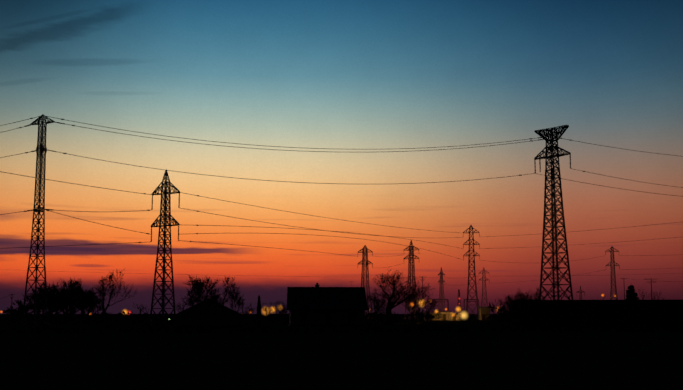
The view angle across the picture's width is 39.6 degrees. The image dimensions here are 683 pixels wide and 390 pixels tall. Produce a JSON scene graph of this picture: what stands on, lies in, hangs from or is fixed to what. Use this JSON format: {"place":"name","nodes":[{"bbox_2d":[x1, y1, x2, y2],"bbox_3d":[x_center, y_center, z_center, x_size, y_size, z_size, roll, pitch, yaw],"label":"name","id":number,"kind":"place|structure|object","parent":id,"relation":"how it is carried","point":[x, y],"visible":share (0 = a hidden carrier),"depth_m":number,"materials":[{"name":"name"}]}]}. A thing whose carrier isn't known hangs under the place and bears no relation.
{"place":"outdoors","nodes":[
{"label":"outdoors","id":0,"kind":"place"},
{"bbox_2d":[0,314,682,389],"bbox_3d":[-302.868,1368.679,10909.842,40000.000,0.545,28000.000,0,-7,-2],"label":"ground","id":1,"kind":"structure","parent":0,"point":[94,358],"depth_m":40.38,"materials":[{"name":"soil"}]},
{"bbox_2d":[3,306,22,322],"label":"tree clump","id":2,"kind":"object","parent":1,"relation":"on","point":[13,311],"visible":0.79,"depth_m":215.52,"materials":[{"name":"black plant"}]},
{"bbox_2d":[13,299,40,321],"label":"tree clump","id":3,"kind":"object","parent":1,"relation":"on","point":[20,304],"visible":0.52,"depth_m":225.90,"materials":[{"name":"black plant"}]},
{"bbox_2d":[19,114,54,324],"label":"transmission tower","id":4,"kind":"structure","parent":1,"relation":"on","point":[41,148],"depth_m":169.69,"materials":[{"name":"metal"}]},
{"bbox_2d":[23,290,58,322],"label":"tree clump","id":5,"kind":"object","parent":1,"relation":"on","point":[33,302],"visible":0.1,"depth_m":212.16,"materials":[{"name":"black plant"}]},
{"bbox_2d":[26,294,56,322],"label":"tree clump","id":6,"kind":"object","parent":1,"relation":"on","point":[39,306],"visible":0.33,"depth_m":201.14,"materials":[{"name":"black plant"}]},
{"bbox_2d":[32,282,59,321],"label":"tree clump","id":7,"kind":"object","parent":1,"relation":"on","point":[40,289],"visible":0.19,"depth_m":220.58,"materials":[{"name":"black plant"}]},
{"bbox_2d":[41,286,79,322],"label":"tree clump","id":8,"kind":"object","parent":1,"relation":"on","point":[52,294],"visible":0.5,"depth_m":208.38,"materials":[{"name":"black plant"}]},
{"bbox_2d":[43,277,81,322],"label":"tree clump","id":9,"kind":"object","parent":1,"relation":"on","point":[70,286],"visible":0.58,"depth_m":216.31,"materials":[{"name":"black plant"}]},
{"bbox_2d":[40,293,87,322],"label":"tree clump","id":10,"kind":"object","parent":1,"relation":"on","point":[60,303],"visible":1,"depth_m":196.74,"materials":[{"name":"black plant"}]},
{"bbox_2d":[0,310,142,323],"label":"hedge","id":11,"kind":"object","parent":1,"relation":"on","point":[102,314],"visible":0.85,"depth_m":196.29,"materials":[{"name":"black plant"}]},
{"bbox_2d":[69,292,100,322],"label":"tree clump","id":12,"kind":"object","parent":1,"relation":"on","point":[90,300],"visible":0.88,"depth_m":204.07,"materials":[{"name":"black plant"}]},
{"bbox_2d":[69,280,100,321],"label":"tree clump","id":13,"kind":"object","parent":1,"relation":"on","point":[82,292],"visible":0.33,"depth_m":224.24,"materials":[{"name":"black plant"}]},
{"bbox_2d":[85,289,104,322],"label":"tree clump","id":14,"kind":"object","parent":1,"relation":"on","point":[98,307],"visible":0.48,"depth_m":215.90,"materials":[{"name":"black plant"}]},
{"bbox_2d":[92,269,136,321],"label":"bare tree","id":15,"kind":"object","parent":1,"relation":"on","point":[104,290],"visible":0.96,"depth_m":226.74,"materials":[{"name":"black plant"}]},
{"bbox_2d":[133,303,153,316],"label":"bare tree","id":16,"kind":"object","parent":1,"relation":"on","point":[146,312],"visible":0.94,"depth_m":295.51,"materials":[{"name":"black plant"}]},
{"bbox_2d":[147,170,179,324],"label":"pylon","id":17,"kind":"object","parent":1,"relation":"on","point":[166,184],"visible":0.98,"depth_m":183.31,"materials":[{"name":"metal"}]},
{"bbox_2d":[171,297,188,311],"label":"bare tree","id":18,"kind":"object","parent":1,"relation":"on","point":[184,303],"visible":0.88,"depth_m":295.20,"materials":[{"name":"black plant"}]},
{"bbox_2d":[184,288,205,306],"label":"bare tree","id":19,"kind":"object","parent":1,"relation":"on","point":[190,300],"visible":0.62,"depth_m":253.06,"materials":[{"name":"black plant"}]},
{"bbox_2d":[183,275,221,304],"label":"bare tree","id":20,"kind":"object","parent":1,"relation":"on","point":[199,285],"visible":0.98,"depth_m":244.47,"materials":[{"name":"black plant"}]},
{"bbox_2d":[170,297,246,327],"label":"house","id":21,"kind":"structure","parent":1,"relation":"on","point":[209,312],"depth_m":133.34,"materials":[{"name":"brick"}]},
{"bbox_2d":[210,276,239,304],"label":"bare tree","id":22,"kind":"object","parent":1,"relation":"on","point":[214,298],"visible":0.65,"depth_m":246.54,"materials":[{"name":"black plant"}]},
{"bbox_2d":[224,290,243,311],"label":"bare tree","id":23,"kind":"object","parent":1,"relation":"on","point":[234,298],"visible":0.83,"depth_m":252.47,"materials":[{"name":"black plant"}]},
{"bbox_2d":[244,303,256,321],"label":"bare tree","id":24,"kind":"object","parent":1,"relation":"on","point":[246,311],"visible":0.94,"depth_m":246.88,"materials":[{"name":"black plant"}]},
{"bbox_2d":[256,295,261,325],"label":"thuja tree","id":25,"kind":"object","parent":1,"relation":"on","point":[258,318],"visible":1,"depth_m":147.86,"materials":[{"name":"black plant"}]},
{"bbox_2d":[262,303,275,320],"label":"bare tree","id":26,"kind":"object","parent":1,"relation":"on","point":[265,309],"visible":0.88,"depth_m":241.71,"materials":[{"name":"black plant"}]},
{"bbox_2d":[270,300,286,321],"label":"bare tree","id":27,"kind":"object","parent":1,"relation":"on","point":[275,307],"visible":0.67,"depth_m":236.55,"materials":[{"name":"black plant"}]},
{"bbox_2d":[276,303,288,317],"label":"bare tree","id":28,"kind":"object","parent":1,"relation":"on","point":[283,312],"visible":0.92,"depth_m":232.39,"materials":[{"name":"black plant"}]},
{"bbox_2d":[287,283,367,325],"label":"house","id":29,"kind":"structure","parent":1,"relation":"on","point":[316,305],"depth_m":148.80,"materials":[{"name":"tile"}]},
{"bbox_2d":[358,245,372,318],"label":"pylon","id":30,"kind":"object","parent":1,"relation":"on","point":[366,276],"visible":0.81,"depth_m":372.55,"materials":[{"name":"metal"}]},
{"bbox_2d":[365,294,373,319],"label":"bare tree","id":31,"kind":"object","parent":1,"relation":"on","point":[368,309],"visible":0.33,"depth_m":238.28,"materials":[{"name":"black plant"}]},
{"bbox_2d":[366,288,393,322],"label":"bare tree","id":32,"kind":"object","parent":1,"relation":"on","point":[370,298],"visible":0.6,"depth_m":207.93,"materials":[{"name":"black plant"}]},
{"bbox_2d":[370,283,402,323],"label":"bare tree","id":33,"kind":"object","parent":1,"relation":"on","point":[376,305],"visible":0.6,"depth_m":202.12,"materials":[{"name":"black plant"}]},
{"bbox_2d":[365,307,435,325],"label":"hedge","id":34,"kind":"object","parent":1,"relation":"on","point":[373,315],"visible":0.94,"depth_m":163.27,"materials":[{"name":"black plant"}]},
{"bbox_2d":[366,268,437,323],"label":"bare tree","id":35,"kind":"object","parent":1,"relation":"on","point":[389,307],"visible":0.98,"depth_m":199.15,"materials":[{"name":"black plant"}]},
{"bbox_2d":[403,240,418,318],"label":"pylon","id":36,"kind":"object","parent":1,"relation":"on","point":[410,254],"visible":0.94,"depth_m":373.00,"materials":[{"name":"metal"}]},
{"bbox_2d":[397,286,426,322],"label":"bare tree","id":37,"kind":"object","parent":1,"relation":"on","point":[412,302],"visible":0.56,"depth_m":210.46,"materials":[{"name":"black plant"}]},
{"bbox_2d":[407,292,428,321],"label":"bare tree","id":38,"kind":"object","parent":1,"relation":"on","point":[416,305],"visible":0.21,"depth_m":238.12,"materials":[{"name":"black plant"}]},
{"bbox_2d":[418,296,443,322],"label":"bare tree","id":39,"kind":"object","parent":1,"relation":"on","point":[430,308],"visible":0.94,"depth_m":205.36,"materials":[{"name":"black plant"}]},
{"bbox_2d":[438,267,445,311],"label":"pylon","id":40,"kind":"object","parent":1,"relation":"on","point":[441,276],"visible":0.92,"depth_m":548.75,"materials":[{"name":"metal"}]},
{"bbox_2d":[457,289,462,318],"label":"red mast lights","id":41,"kind":"object","parent":1,"relation":"on","point":[458,304],"visible":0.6,"depth_m":418.45,"materials":[{"name":"metal"}]},
{"bbox_2d":[424,299,497,319],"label":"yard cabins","id":42,"kind":"object","parent":1,"relation":"on","point":[483,311],"visible":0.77,"depth_m":301.25,"materials":[{"name":"concrete"}]},
{"bbox_2d":[463,225,479,318],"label":"pylon","id":43,"kind":"object","parent":1,"relation":"on","point":[469,265],"visible":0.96,"depth_m":352.39,"materials":[{"name":"metal"}]},
{"bbox_2d":[479,267,489,306],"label":"pylon","id":44,"kind":"object","parent":1,"relation":"on","point":[483,286],"visible":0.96,"depth_m":509.49,"materials":[{"name":"metal"}]},
{"bbox_2d":[495,294,518,327],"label":"bare tree","id":45,"kind":"object","parent":1,"relation":"on","point":[511,302],"visible":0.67,"depth_m":124.25,"materials":[{"name":"black plant"}]},
{"bbox_2d":[485,300,535,329],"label":"hedge","id":46,"kind":"object","parent":1,"relation":"on","point":[522,312],"visible":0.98,"depth_m":110.64,"materials":[{"name":"black plant"}]},
{"bbox_2d":[500,292,520,325],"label":"bare tree","id":47,"kind":"object","parent":1,"relation":"on","point":[509,304],"visible":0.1,"depth_m":128.97,"materials":[{"name":"black plant"}]},
{"bbox_2d":[506,288,524,320],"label":"bare tree","id":48,"kind":"object","parent":1,"relation":"on","point":[520,294],"visible":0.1,"depth_m":134.57,"materials":[{"name":"black plant"}]},
{"bbox_2d":[521,291,533,299],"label":"bare tree","id":49,"kind":"object","parent":1,"relation":"on","point":[523,296],"visible":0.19,"depth_m":127.93,"materials":[{"name":"black plant"}]},
{"bbox_2d":[520,286,544,299],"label":"bush","id":50,"kind":"object","parent":1,"relation":"on","point":[537,296],"visible":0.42,"depth_m":138.94,"materials":[{"name":"black plant"}]},
{"bbox_2d":[534,125,572,299],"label":"pylon","id":51,"kind":"object","parent":1,"relation":"on","point":[552,148],"visible":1,"depth_m":192.54,"materials":[{"name":"metal"}]},
{"bbox_2d":[0,116,682,283],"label":"conductors","id":52,"kind":"object","parent":51,"relation":"hanging from","point":[306,182],"visible":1,"depth_m":191.10,"materials":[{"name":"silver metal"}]},
{"bbox_2d":[576,286,584,299],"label":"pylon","id":53,"kind":"object","parent":1,"relation":"on","point":[581,292],"visible":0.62,"depth_m":372.27,"materials":[{"name":"black metal"}]},
{"bbox_2d":[513,300,682,329],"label":"building","id":54,"kind":"structure","parent":1,"relation":"on","point":[583,314],"depth_m":115.33,"materials":[{"name":"brick"}]},
{"bbox_2d":[605,247,619,299],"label":"pylon","id":55,"kind":"object","parent":1,"relation":"on","point":[611,250],"visible":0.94,"depth_m":394.56,"materials":[{"name":"metal"}]},
{"bbox_2d":[616,285,646,330],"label":"spruce tree","id":56,"kind":"object","parent":1,"relation":"on","point":[629,316],"visible":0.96,"depth_m":109.44,"materials":[{"name":"black plant"}]},
{"bbox_2d":[648,291,663,299],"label":"bare tree","id":57,"kind":"object","parent":1,"relation":"on","point":[658,297],"visible":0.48,"depth_m":300.32,"materials":[{"name":"black plant"}]},
{"bbox_2d":[0,0,682,313],"label":"sky","id":58,"kind":"structure","parent":0,"point":[361,81],"materials":[{"name":"orange"}]}
]}

